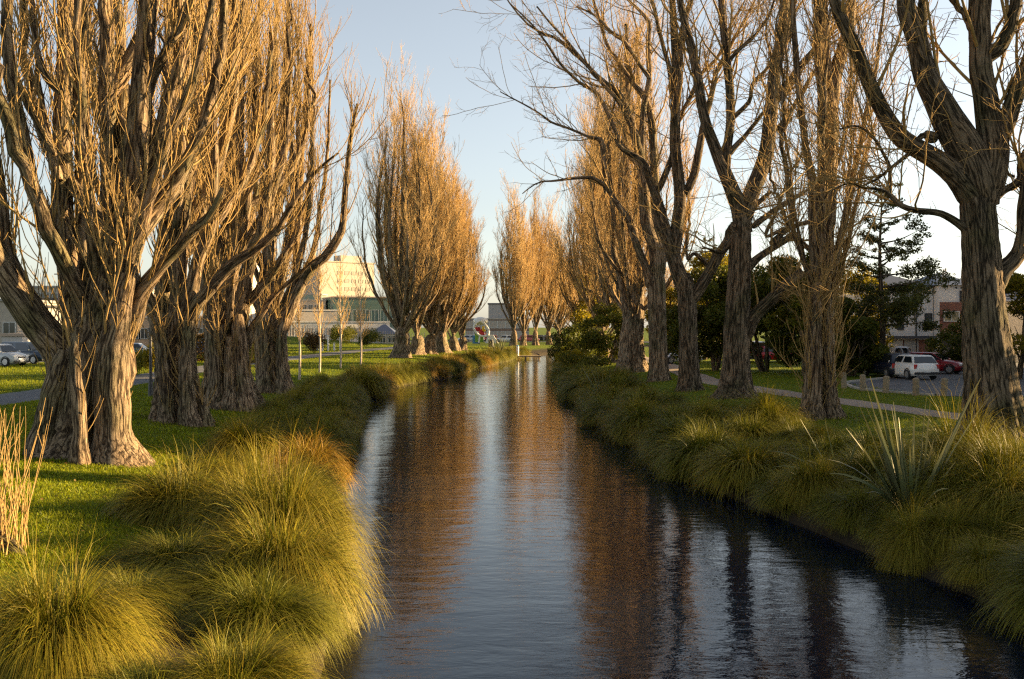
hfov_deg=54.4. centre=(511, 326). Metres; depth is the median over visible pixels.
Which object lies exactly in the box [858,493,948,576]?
sedge tussock
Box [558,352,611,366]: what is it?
shrub
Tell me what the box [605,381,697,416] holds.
sedge tussock
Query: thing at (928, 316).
window
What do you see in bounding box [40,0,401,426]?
poplar
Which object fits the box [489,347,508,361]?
sedge tussock
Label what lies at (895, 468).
flax clump
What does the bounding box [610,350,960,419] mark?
gravel path
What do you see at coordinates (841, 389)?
bank grass
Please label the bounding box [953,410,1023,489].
sedge tussock
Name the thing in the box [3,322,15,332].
window
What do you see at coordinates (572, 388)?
sedge tussock
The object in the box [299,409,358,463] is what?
sedge tussock
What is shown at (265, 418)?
sedge tussock
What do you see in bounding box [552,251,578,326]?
broad bare tree
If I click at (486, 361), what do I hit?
sedge tussock
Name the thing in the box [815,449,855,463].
sedge tussock
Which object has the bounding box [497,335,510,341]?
saloon car
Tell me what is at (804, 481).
sedge tussock
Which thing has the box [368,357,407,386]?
sedge tussock
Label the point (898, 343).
garage door
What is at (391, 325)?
window
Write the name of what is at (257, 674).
sedge tussock
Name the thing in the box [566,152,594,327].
poplar
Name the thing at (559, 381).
sedge tussock
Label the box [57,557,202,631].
sedge tussock
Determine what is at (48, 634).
sedge tussock
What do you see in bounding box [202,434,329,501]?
sedge tussock
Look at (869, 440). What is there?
sedge tussock
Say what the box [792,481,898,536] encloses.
sedge tussock
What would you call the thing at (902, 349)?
car
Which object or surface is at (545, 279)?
poplar
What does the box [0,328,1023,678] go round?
ground
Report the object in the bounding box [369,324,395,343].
pavilion
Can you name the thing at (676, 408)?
sedge tussock
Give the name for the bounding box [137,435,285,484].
sedge tussock
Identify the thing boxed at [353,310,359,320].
window
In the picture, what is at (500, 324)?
window
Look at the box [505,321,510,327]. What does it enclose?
window
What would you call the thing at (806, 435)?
sedge tussock
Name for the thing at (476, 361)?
sedge tussock
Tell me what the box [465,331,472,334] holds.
window
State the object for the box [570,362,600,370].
sedge tussock
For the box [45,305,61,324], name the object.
shop hall
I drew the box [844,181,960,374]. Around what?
pine tree
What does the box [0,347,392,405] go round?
footpath
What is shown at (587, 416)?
sedge tussock
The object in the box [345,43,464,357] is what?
poplar
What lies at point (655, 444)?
sedge tussock
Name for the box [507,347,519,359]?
sedge tussock
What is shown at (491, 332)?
window
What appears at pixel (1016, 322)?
house
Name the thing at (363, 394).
sedge tussock
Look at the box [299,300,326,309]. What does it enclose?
office block
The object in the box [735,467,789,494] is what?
sedge tussock
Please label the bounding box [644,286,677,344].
evergreen tree
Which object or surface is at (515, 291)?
poplar
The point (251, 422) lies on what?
sedge tussock
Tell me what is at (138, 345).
saloon car
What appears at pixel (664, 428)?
sedge tussock
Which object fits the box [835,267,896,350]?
evergreen tree
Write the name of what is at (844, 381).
timber bollard
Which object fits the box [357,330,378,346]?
shrub
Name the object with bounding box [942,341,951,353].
entrance door
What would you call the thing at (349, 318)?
window
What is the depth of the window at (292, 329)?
211.29 m
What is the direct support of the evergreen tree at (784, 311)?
on the ground at (794, 518)
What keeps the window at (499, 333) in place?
in the brown house at (499, 327)
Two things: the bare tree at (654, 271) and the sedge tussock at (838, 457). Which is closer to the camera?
the sedge tussock at (838, 457)
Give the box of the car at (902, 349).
[889,346,913,352]
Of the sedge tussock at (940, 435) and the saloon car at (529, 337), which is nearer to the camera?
the sedge tussock at (940, 435)
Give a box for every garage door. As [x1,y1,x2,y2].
[888,340,902,352]
[904,340,918,351]
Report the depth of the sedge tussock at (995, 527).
18.01 m
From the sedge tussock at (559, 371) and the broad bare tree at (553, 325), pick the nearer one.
the sedge tussock at (559, 371)
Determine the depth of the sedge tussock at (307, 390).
49.19 m
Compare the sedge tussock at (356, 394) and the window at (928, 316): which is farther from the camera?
the window at (928, 316)
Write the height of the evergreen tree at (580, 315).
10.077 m
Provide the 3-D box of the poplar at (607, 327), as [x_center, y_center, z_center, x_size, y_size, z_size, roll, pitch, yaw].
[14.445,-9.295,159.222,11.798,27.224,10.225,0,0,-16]
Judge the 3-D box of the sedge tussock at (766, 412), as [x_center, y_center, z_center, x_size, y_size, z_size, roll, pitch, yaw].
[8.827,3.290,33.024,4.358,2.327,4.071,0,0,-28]
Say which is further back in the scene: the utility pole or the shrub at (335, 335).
the shrub at (335, 335)
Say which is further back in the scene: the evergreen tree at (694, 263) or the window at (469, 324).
the window at (469, 324)
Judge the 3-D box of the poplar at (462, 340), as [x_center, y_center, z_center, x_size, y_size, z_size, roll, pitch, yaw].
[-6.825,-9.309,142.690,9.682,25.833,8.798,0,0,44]
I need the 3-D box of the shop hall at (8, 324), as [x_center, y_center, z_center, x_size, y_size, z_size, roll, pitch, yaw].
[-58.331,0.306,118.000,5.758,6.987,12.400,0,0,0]
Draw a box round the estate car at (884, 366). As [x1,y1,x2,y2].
[863,353,914,377]
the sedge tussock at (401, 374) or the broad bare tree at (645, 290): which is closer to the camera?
the sedge tussock at (401, 374)
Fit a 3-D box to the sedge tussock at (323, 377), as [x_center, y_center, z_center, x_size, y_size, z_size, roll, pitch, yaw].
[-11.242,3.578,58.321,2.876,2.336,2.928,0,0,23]
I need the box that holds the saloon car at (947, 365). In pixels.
[909,352,962,373]
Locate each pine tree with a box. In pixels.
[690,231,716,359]
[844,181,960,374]
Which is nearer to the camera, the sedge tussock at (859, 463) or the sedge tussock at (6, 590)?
the sedge tussock at (6, 590)
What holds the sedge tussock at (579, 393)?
on the ground at (794, 518)
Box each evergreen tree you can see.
[546,318,611,358]
[570,274,606,328]
[574,302,622,363]
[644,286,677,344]
[666,265,769,370]
[673,252,727,361]
[697,263,801,371]
[763,251,849,375]
[834,296,890,376]
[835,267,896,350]
[924,315,962,370]
[1005,272,1023,378]
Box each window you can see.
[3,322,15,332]
[138,328,147,338]
[289,328,294,335]
[343,310,350,320]
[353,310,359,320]
[362,310,369,320]
[371,310,378,320]
[380,310,387,320]
[389,310,394,328]
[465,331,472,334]
[466,321,472,327]
[489,321,496,327]
[489,331,496,335]
[497,321,504,327]
[497,331,504,336]
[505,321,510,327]
[925,313,931,329]
[943,311,959,321]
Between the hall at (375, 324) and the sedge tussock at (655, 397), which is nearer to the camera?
the sedge tussock at (655, 397)
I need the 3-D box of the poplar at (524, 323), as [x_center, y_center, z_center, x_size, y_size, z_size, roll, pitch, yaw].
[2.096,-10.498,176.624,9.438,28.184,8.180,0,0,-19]
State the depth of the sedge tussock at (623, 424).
38.28 m
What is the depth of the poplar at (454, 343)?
136.59 m
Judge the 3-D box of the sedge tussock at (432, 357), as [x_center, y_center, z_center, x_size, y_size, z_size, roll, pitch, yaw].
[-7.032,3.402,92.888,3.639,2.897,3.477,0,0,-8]
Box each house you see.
[465,318,528,340]
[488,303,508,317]
[1005,292,1022,361]
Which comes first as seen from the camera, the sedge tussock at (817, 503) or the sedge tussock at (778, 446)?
the sedge tussock at (817, 503)
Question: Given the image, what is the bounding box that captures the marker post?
[327,335,328,350]
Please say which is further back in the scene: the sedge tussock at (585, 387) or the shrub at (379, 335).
the shrub at (379, 335)
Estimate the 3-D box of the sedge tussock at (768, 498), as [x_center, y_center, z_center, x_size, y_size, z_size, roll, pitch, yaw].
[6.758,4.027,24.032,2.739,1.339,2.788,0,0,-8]
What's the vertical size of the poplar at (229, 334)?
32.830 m
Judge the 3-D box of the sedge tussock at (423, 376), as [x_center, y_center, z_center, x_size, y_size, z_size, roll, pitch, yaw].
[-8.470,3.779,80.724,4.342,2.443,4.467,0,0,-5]
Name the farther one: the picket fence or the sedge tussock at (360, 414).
the picket fence
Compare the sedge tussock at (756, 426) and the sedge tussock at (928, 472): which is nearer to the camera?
the sedge tussock at (928, 472)
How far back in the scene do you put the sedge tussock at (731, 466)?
26.44 m
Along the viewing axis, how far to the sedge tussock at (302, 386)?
50.82 m
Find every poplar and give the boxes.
[0,0,277,467]
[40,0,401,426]
[157,0,354,411]
[218,0,382,393]
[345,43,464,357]
[368,91,471,353]
[381,93,474,354]
[419,135,483,352]
[439,155,491,350]
[454,175,501,350]
[488,174,551,345]
[502,190,547,345]
[517,173,555,344]
[535,187,567,344]
[539,59,628,356]
[546,105,601,354]
[547,213,574,341]
[564,0,705,372]
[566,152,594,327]
[569,290,611,333]
[573,8,689,362]
[705,0,931,420]
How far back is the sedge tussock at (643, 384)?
53.92 m
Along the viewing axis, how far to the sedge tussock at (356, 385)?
58.41 m
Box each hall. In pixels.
[0,299,59,343]
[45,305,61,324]
[287,321,390,341]
[294,309,336,320]
[301,294,327,299]
[322,296,395,330]
[532,335,564,339]
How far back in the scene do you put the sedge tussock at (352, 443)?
34.26 m
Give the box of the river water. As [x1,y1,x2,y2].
[320,354,1023,678]
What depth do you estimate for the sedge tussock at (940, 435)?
22.33 m
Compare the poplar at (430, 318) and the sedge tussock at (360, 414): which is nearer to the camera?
the sedge tussock at (360, 414)
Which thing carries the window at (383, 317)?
in the glass hall at (376, 311)
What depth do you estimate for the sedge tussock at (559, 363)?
93.29 m
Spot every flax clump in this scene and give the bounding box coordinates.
[489,337,506,352]
[582,365,633,388]
[775,415,860,468]
[830,377,1008,515]
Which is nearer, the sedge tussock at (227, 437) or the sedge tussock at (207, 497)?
the sedge tussock at (207, 497)
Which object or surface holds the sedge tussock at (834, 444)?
on the ground at (794, 518)
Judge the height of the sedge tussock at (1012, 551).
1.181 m
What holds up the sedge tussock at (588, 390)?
on the ground at (794, 518)
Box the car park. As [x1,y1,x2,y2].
[850,363,1023,395]
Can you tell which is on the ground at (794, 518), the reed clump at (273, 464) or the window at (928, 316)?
the reed clump at (273, 464)
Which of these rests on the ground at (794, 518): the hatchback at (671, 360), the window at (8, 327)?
the hatchback at (671, 360)
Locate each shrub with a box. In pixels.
[134,347,154,373]
[142,342,154,372]
[302,331,326,352]
[329,324,345,341]
[339,325,357,342]
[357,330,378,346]
[362,328,382,341]
[554,348,587,361]
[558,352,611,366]
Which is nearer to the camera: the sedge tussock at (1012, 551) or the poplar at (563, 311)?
the sedge tussock at (1012, 551)
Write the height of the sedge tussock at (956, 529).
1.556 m
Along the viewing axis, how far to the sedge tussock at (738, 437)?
30.67 m
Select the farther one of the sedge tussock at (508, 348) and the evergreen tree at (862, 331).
the sedge tussock at (508, 348)
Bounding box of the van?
[750,341,764,359]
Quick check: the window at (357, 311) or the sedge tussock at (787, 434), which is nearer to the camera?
the sedge tussock at (787, 434)
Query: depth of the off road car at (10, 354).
80.07 m
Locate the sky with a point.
(436, 41)
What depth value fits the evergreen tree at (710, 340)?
73.25 m
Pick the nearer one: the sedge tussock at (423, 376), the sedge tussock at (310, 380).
the sedge tussock at (310, 380)
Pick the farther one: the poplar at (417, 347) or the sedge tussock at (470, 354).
the poplar at (417, 347)
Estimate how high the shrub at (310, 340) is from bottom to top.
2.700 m
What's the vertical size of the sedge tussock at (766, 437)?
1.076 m
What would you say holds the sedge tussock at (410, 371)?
on the ground at (794, 518)
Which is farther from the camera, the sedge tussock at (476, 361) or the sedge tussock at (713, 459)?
the sedge tussock at (476, 361)
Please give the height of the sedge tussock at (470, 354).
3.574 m
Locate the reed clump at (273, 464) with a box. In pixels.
[238,441,300,481]
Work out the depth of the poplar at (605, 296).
95.65 m
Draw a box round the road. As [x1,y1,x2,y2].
[410,341,648,342]
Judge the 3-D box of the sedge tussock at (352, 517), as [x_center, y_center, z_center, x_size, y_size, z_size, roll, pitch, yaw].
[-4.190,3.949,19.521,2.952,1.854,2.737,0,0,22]
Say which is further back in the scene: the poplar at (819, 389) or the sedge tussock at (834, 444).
the poplar at (819, 389)
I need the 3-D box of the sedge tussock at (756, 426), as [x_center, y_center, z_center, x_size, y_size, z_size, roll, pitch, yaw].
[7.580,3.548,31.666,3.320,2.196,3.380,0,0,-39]
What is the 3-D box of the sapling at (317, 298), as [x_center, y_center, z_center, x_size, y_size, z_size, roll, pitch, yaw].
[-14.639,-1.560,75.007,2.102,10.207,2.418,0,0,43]
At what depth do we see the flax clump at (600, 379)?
54.87 m
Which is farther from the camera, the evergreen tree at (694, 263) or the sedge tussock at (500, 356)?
the sedge tussock at (500, 356)
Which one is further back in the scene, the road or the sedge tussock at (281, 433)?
the road
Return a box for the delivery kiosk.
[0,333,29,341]
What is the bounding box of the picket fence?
[288,325,424,343]
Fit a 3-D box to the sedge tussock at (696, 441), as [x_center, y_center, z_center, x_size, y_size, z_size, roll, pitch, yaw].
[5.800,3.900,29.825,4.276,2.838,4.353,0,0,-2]
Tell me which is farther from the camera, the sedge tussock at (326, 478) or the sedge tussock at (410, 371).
the sedge tussock at (410, 371)
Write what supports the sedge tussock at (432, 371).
on the ground at (794, 518)
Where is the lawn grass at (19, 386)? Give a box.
[0,337,528,396]
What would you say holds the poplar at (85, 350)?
on the ground at (794, 518)
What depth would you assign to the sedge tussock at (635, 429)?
37.15 m
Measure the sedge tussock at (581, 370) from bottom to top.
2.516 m
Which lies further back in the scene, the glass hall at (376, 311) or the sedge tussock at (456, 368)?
the glass hall at (376, 311)
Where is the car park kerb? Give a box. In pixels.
[847,375,936,395]
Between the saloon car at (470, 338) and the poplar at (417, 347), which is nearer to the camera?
the poplar at (417, 347)
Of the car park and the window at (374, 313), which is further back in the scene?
the window at (374, 313)
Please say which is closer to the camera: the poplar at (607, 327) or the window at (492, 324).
the poplar at (607, 327)
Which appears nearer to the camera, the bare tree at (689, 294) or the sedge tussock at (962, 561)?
the sedge tussock at (962, 561)
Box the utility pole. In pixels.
[148,326,152,395]
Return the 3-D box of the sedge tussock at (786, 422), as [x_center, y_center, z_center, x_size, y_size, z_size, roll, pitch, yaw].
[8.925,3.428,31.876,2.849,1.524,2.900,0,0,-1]
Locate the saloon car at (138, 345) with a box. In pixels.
[133,343,146,352]
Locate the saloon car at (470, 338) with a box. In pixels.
[467,335,484,341]
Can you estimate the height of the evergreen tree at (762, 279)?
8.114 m
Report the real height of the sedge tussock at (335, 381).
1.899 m
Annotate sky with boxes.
[0,0,1023,327]
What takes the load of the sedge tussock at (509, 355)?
on the ground at (794, 518)
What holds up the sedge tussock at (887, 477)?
on the ground at (794, 518)
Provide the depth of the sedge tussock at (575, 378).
64.59 m
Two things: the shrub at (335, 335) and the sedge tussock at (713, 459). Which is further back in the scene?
the shrub at (335, 335)
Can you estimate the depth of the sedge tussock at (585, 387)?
59.47 m
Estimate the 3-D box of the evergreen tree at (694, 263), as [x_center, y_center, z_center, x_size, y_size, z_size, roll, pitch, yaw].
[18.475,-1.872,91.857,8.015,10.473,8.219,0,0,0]
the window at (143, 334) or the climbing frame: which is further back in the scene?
the climbing frame
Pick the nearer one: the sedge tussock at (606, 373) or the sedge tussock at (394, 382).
the sedge tussock at (606, 373)
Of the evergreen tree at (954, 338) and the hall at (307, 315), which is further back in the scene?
the hall at (307, 315)
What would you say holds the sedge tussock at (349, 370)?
on the ground at (794, 518)
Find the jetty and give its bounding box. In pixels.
[516,345,540,358]
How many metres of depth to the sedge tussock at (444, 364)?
89.00 m
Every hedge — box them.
[196,332,204,361]
[249,342,254,362]
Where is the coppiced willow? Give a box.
[0,398,52,555]
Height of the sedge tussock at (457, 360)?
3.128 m
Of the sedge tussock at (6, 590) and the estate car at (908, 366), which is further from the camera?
the estate car at (908, 366)
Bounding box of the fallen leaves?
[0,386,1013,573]
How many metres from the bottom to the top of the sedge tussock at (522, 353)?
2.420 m
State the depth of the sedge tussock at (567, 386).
61.98 m
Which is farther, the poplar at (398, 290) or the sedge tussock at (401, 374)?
the poplar at (398, 290)
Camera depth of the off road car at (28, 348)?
85.00 m
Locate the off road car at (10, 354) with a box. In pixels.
[0,344,28,366]
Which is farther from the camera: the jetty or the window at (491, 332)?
the window at (491, 332)
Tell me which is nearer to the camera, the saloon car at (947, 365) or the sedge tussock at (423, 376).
the saloon car at (947, 365)
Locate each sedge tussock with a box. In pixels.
[0,518,192,678]
[0,568,28,638]
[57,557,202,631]
[60,637,231,678]
[84,437,250,534]
[84,519,235,582]
[94,613,343,678]
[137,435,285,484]
[137,538,345,642]
[141,608,328,678]
[146,476,391,639]
[153,548,364,672]
[160,434,342,538]
[176,416,397,593]
[193,406,295,462]
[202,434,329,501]
[207,405,283,442]
[243,408,293,433]
[255,446,312,473]
[258,419,309,455]
[261,422,367,496]
[264,391,299,406]
[270,411,313,437]
[270,448,356,513]
[278,385,309,397]
[281,384,316,397]
[283,420,346,461]
[285,387,314,403]
[286,380,319,393]
[289,412,365,459]
[293,376,323,388]
[298,370,336,385]
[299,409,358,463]
[304,405,362,454]
[305,371,335,380]
[320,402,368,438]
[325,376,343,385]
[329,384,373,416]
[329,392,373,424]
[329,494,368,542]
[332,383,372,409]
[335,360,365,377]
[336,362,393,398]
[337,378,372,404]
[342,376,370,401]
[343,366,392,395]
[344,382,371,406]
[345,377,366,390]
[367,366,397,389]
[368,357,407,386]
[369,367,398,391]
[370,367,392,390]
[390,365,412,385]
[394,362,422,384]
[395,355,413,368]
[403,361,431,382]
[411,362,438,381]
[418,357,438,378]
[424,362,450,377]
[425,351,451,366]
[433,357,454,376]
[442,351,467,374]
[444,358,465,375]
[451,357,473,372]
[459,357,480,371]
[461,346,489,368]
[467,352,481,368]
[477,350,499,364]
[479,351,493,366]
[489,347,506,363]
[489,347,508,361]
[503,346,515,359]
[504,351,514,360]
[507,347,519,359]
[509,346,527,357]
[512,344,533,355]
[543,361,589,381]
[544,357,557,367]
[547,365,590,388]
[549,361,567,372]
[549,367,600,394]
[549,374,586,399]
[553,372,586,397]
[553,378,597,401]
[569,382,599,404]
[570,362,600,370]
[571,394,622,426]
[572,382,595,398]
[574,364,643,389]
[575,381,602,404]
[584,369,657,393]
[584,396,624,425]
[587,388,673,440]
[589,364,648,384]
[595,397,672,447]
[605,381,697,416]
[623,415,660,447]
[625,418,717,469]
[626,399,695,437]
[627,379,651,390]
[630,406,718,464]
[634,428,658,455]
[643,411,762,485]
[658,413,761,445]
[659,387,694,404]
[674,388,733,428]
[680,429,808,502]
[689,401,738,426]
[699,446,740,480]
[714,393,818,429]
[714,405,784,442]
[723,372,811,425]
[725,427,765,445]
[735,433,801,460]
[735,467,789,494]
[743,467,806,521]
[751,430,790,445]
[760,452,798,474]
[763,434,871,516]
[764,411,824,435]
[764,417,835,441]
[778,427,874,471]
[784,418,862,447]
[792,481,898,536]
[799,482,869,522]
[810,419,921,459]
[815,435,905,489]
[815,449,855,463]
[845,504,909,548]
[846,477,893,509]
[849,434,920,464]
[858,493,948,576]
[861,440,1018,519]
[869,430,937,466]
[869,453,927,490]
[889,379,1023,470]
[889,492,993,563]
[897,440,1023,533]
[905,416,1023,505]
[927,530,1023,599]
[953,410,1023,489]
[953,525,1023,645]
[958,456,1023,532]
[961,506,1023,550]
[970,490,1023,536]
[974,537,1023,586]
[992,489,1023,547]
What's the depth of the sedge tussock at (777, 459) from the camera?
26.47 m
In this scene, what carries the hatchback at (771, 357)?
on the ground at (794, 518)
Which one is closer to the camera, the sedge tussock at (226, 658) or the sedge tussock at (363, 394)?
the sedge tussock at (226, 658)
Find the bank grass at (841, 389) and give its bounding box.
[602,356,1023,446]
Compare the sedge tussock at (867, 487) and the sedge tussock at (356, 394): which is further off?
the sedge tussock at (356, 394)
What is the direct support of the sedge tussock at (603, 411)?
on the ground at (794, 518)
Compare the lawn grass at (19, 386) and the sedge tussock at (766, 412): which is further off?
the lawn grass at (19, 386)
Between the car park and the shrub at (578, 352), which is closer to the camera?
the car park
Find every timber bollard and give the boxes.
[841,372,846,387]
[860,374,865,390]
[882,376,889,392]
[912,378,918,395]
[940,378,947,395]
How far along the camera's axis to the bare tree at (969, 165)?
29.32 m
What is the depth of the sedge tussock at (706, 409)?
34.82 m
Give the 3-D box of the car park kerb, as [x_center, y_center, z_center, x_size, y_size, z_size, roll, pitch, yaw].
[23.858,3.220,63.335,4.835,0.160,33.826,0,0,20]
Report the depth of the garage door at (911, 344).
85.87 m
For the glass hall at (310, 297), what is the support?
on the ground at (794, 518)
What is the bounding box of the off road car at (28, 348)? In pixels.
[1,342,43,363]
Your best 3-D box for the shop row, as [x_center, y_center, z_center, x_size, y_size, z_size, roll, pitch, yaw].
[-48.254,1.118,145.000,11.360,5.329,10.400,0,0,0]
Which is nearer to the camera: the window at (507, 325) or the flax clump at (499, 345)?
the flax clump at (499, 345)
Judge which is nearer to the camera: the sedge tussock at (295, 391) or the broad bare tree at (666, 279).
the sedge tussock at (295, 391)
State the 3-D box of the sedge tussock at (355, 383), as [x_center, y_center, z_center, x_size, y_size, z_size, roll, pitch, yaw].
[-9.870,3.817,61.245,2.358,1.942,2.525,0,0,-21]
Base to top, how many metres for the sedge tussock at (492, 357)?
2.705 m
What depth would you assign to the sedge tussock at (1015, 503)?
18.76 m
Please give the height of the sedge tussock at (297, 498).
3.935 m
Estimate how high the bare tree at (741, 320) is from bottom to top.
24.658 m
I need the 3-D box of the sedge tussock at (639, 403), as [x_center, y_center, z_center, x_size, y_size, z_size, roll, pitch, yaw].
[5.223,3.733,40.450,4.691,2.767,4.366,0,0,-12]
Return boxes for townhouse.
[841,276,936,352]
[915,268,961,353]
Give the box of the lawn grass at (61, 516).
[0,389,277,575]
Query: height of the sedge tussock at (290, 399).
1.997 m
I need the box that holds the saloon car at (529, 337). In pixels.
[518,335,539,340]
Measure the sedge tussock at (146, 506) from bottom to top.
2.504 m
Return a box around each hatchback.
[668,349,703,363]
[757,346,782,361]
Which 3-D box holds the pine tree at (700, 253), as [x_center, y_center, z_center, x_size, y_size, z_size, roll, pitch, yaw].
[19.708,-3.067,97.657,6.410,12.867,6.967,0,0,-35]
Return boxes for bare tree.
[431,0,685,381]
[538,263,581,330]
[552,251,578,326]
[578,0,803,391]
[618,0,896,399]
[644,286,646,324]
[665,259,698,303]
[673,0,1023,440]
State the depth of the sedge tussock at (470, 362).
100.61 m
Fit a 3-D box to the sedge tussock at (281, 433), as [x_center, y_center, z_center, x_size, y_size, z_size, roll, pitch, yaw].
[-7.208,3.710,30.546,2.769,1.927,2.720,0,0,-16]
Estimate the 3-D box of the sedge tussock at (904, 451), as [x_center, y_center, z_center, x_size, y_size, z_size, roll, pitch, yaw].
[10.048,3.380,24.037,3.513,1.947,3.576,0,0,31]
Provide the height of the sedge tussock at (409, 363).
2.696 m
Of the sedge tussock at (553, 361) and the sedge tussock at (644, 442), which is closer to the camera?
the sedge tussock at (644, 442)
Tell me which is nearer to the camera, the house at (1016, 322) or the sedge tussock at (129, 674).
the sedge tussock at (129, 674)
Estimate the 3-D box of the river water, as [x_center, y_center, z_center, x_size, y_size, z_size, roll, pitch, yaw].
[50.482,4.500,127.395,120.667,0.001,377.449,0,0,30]
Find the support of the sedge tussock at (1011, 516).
on the ground at (794, 518)
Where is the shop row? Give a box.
[132,316,202,346]
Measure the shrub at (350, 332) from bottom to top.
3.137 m
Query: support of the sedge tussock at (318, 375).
on the ground at (794, 518)
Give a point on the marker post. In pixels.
(327, 342)
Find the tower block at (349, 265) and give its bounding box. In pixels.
[302,255,374,296]
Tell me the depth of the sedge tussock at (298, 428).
32.91 m
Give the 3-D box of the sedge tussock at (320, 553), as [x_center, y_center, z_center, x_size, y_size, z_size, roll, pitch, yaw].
[-3.605,3.784,15.508,4.058,3.163,3.763,0,0,18]
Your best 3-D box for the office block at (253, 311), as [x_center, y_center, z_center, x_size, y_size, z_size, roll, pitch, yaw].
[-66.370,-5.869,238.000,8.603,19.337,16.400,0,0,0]
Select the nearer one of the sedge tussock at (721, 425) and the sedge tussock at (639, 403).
the sedge tussock at (721, 425)
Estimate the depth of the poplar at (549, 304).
183.62 m
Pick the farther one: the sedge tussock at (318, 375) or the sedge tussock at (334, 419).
the sedge tussock at (318, 375)
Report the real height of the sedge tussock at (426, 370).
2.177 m
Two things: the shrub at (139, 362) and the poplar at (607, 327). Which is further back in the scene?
the poplar at (607, 327)
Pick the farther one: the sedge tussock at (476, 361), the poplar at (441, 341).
the poplar at (441, 341)
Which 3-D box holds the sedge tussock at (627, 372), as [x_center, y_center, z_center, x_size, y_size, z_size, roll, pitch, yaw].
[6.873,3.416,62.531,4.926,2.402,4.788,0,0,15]
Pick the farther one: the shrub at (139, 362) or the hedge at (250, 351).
the hedge at (250, 351)
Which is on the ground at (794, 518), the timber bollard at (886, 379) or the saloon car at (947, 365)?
the timber bollard at (886, 379)
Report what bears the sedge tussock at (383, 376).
on the ground at (794, 518)
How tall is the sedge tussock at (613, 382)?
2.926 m
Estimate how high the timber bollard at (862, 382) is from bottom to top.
0.961 m
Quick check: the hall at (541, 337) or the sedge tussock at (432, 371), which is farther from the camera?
the hall at (541, 337)
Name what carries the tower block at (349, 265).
on the ground at (794, 518)
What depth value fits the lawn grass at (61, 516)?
21.19 m
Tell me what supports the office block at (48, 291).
on the ground at (794, 518)
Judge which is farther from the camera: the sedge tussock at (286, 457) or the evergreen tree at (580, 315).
the evergreen tree at (580, 315)
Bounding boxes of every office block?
[34,286,57,297]
[238,263,258,325]
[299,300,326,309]
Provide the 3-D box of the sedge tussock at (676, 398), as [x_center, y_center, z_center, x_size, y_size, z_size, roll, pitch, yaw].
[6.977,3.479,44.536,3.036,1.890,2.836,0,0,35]
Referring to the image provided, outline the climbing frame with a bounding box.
[473,317,497,343]
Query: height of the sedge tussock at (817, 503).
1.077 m
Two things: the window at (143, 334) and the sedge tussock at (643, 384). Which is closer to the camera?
the sedge tussock at (643, 384)
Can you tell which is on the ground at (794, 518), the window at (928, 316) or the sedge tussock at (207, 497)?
the sedge tussock at (207, 497)
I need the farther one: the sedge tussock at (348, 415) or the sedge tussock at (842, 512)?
the sedge tussock at (348, 415)
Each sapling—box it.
[289,239,315,379]
[308,242,337,372]
[326,241,353,367]
[349,252,372,364]
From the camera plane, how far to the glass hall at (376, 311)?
245.58 m
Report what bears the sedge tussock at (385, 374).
on the ground at (794, 518)
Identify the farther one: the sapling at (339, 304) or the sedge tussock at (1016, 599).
the sapling at (339, 304)
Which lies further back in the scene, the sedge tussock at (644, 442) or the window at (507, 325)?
the window at (507, 325)
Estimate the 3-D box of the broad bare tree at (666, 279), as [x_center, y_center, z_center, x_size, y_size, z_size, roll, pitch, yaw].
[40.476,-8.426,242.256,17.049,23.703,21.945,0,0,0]
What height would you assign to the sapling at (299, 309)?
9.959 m
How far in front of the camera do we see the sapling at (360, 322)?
87.26 m
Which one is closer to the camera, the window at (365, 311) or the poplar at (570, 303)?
the poplar at (570, 303)
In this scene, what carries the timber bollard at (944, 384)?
on the ground at (794, 518)
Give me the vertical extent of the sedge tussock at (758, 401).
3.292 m
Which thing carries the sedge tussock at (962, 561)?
on the ground at (794, 518)
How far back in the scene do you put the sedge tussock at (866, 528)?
19.88 m
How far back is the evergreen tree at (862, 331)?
65.19 m
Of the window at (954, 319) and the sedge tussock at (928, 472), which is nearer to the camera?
the sedge tussock at (928, 472)
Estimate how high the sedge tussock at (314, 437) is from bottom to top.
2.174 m
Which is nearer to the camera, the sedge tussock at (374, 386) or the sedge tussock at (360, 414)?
the sedge tussock at (360, 414)
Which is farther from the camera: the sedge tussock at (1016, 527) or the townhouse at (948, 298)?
the townhouse at (948, 298)
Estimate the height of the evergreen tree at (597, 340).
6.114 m
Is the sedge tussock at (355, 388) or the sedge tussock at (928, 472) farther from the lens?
the sedge tussock at (355, 388)
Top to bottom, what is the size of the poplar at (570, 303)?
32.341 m
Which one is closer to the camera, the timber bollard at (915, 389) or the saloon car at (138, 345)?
the timber bollard at (915, 389)
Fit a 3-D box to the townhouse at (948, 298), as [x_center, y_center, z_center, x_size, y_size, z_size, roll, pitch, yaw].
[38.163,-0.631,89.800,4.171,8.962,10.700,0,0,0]
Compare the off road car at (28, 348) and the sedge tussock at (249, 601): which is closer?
the sedge tussock at (249, 601)
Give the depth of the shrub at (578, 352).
94.91 m
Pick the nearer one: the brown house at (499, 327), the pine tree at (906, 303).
the pine tree at (906, 303)
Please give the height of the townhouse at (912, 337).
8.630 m
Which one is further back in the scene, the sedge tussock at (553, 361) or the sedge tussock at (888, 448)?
the sedge tussock at (553, 361)
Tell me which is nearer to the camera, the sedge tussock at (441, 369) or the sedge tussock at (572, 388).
the sedge tussock at (572, 388)
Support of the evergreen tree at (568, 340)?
on the ground at (794, 518)
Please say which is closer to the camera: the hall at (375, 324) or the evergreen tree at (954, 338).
the evergreen tree at (954, 338)
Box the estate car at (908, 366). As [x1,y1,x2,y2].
[888,354,938,378]

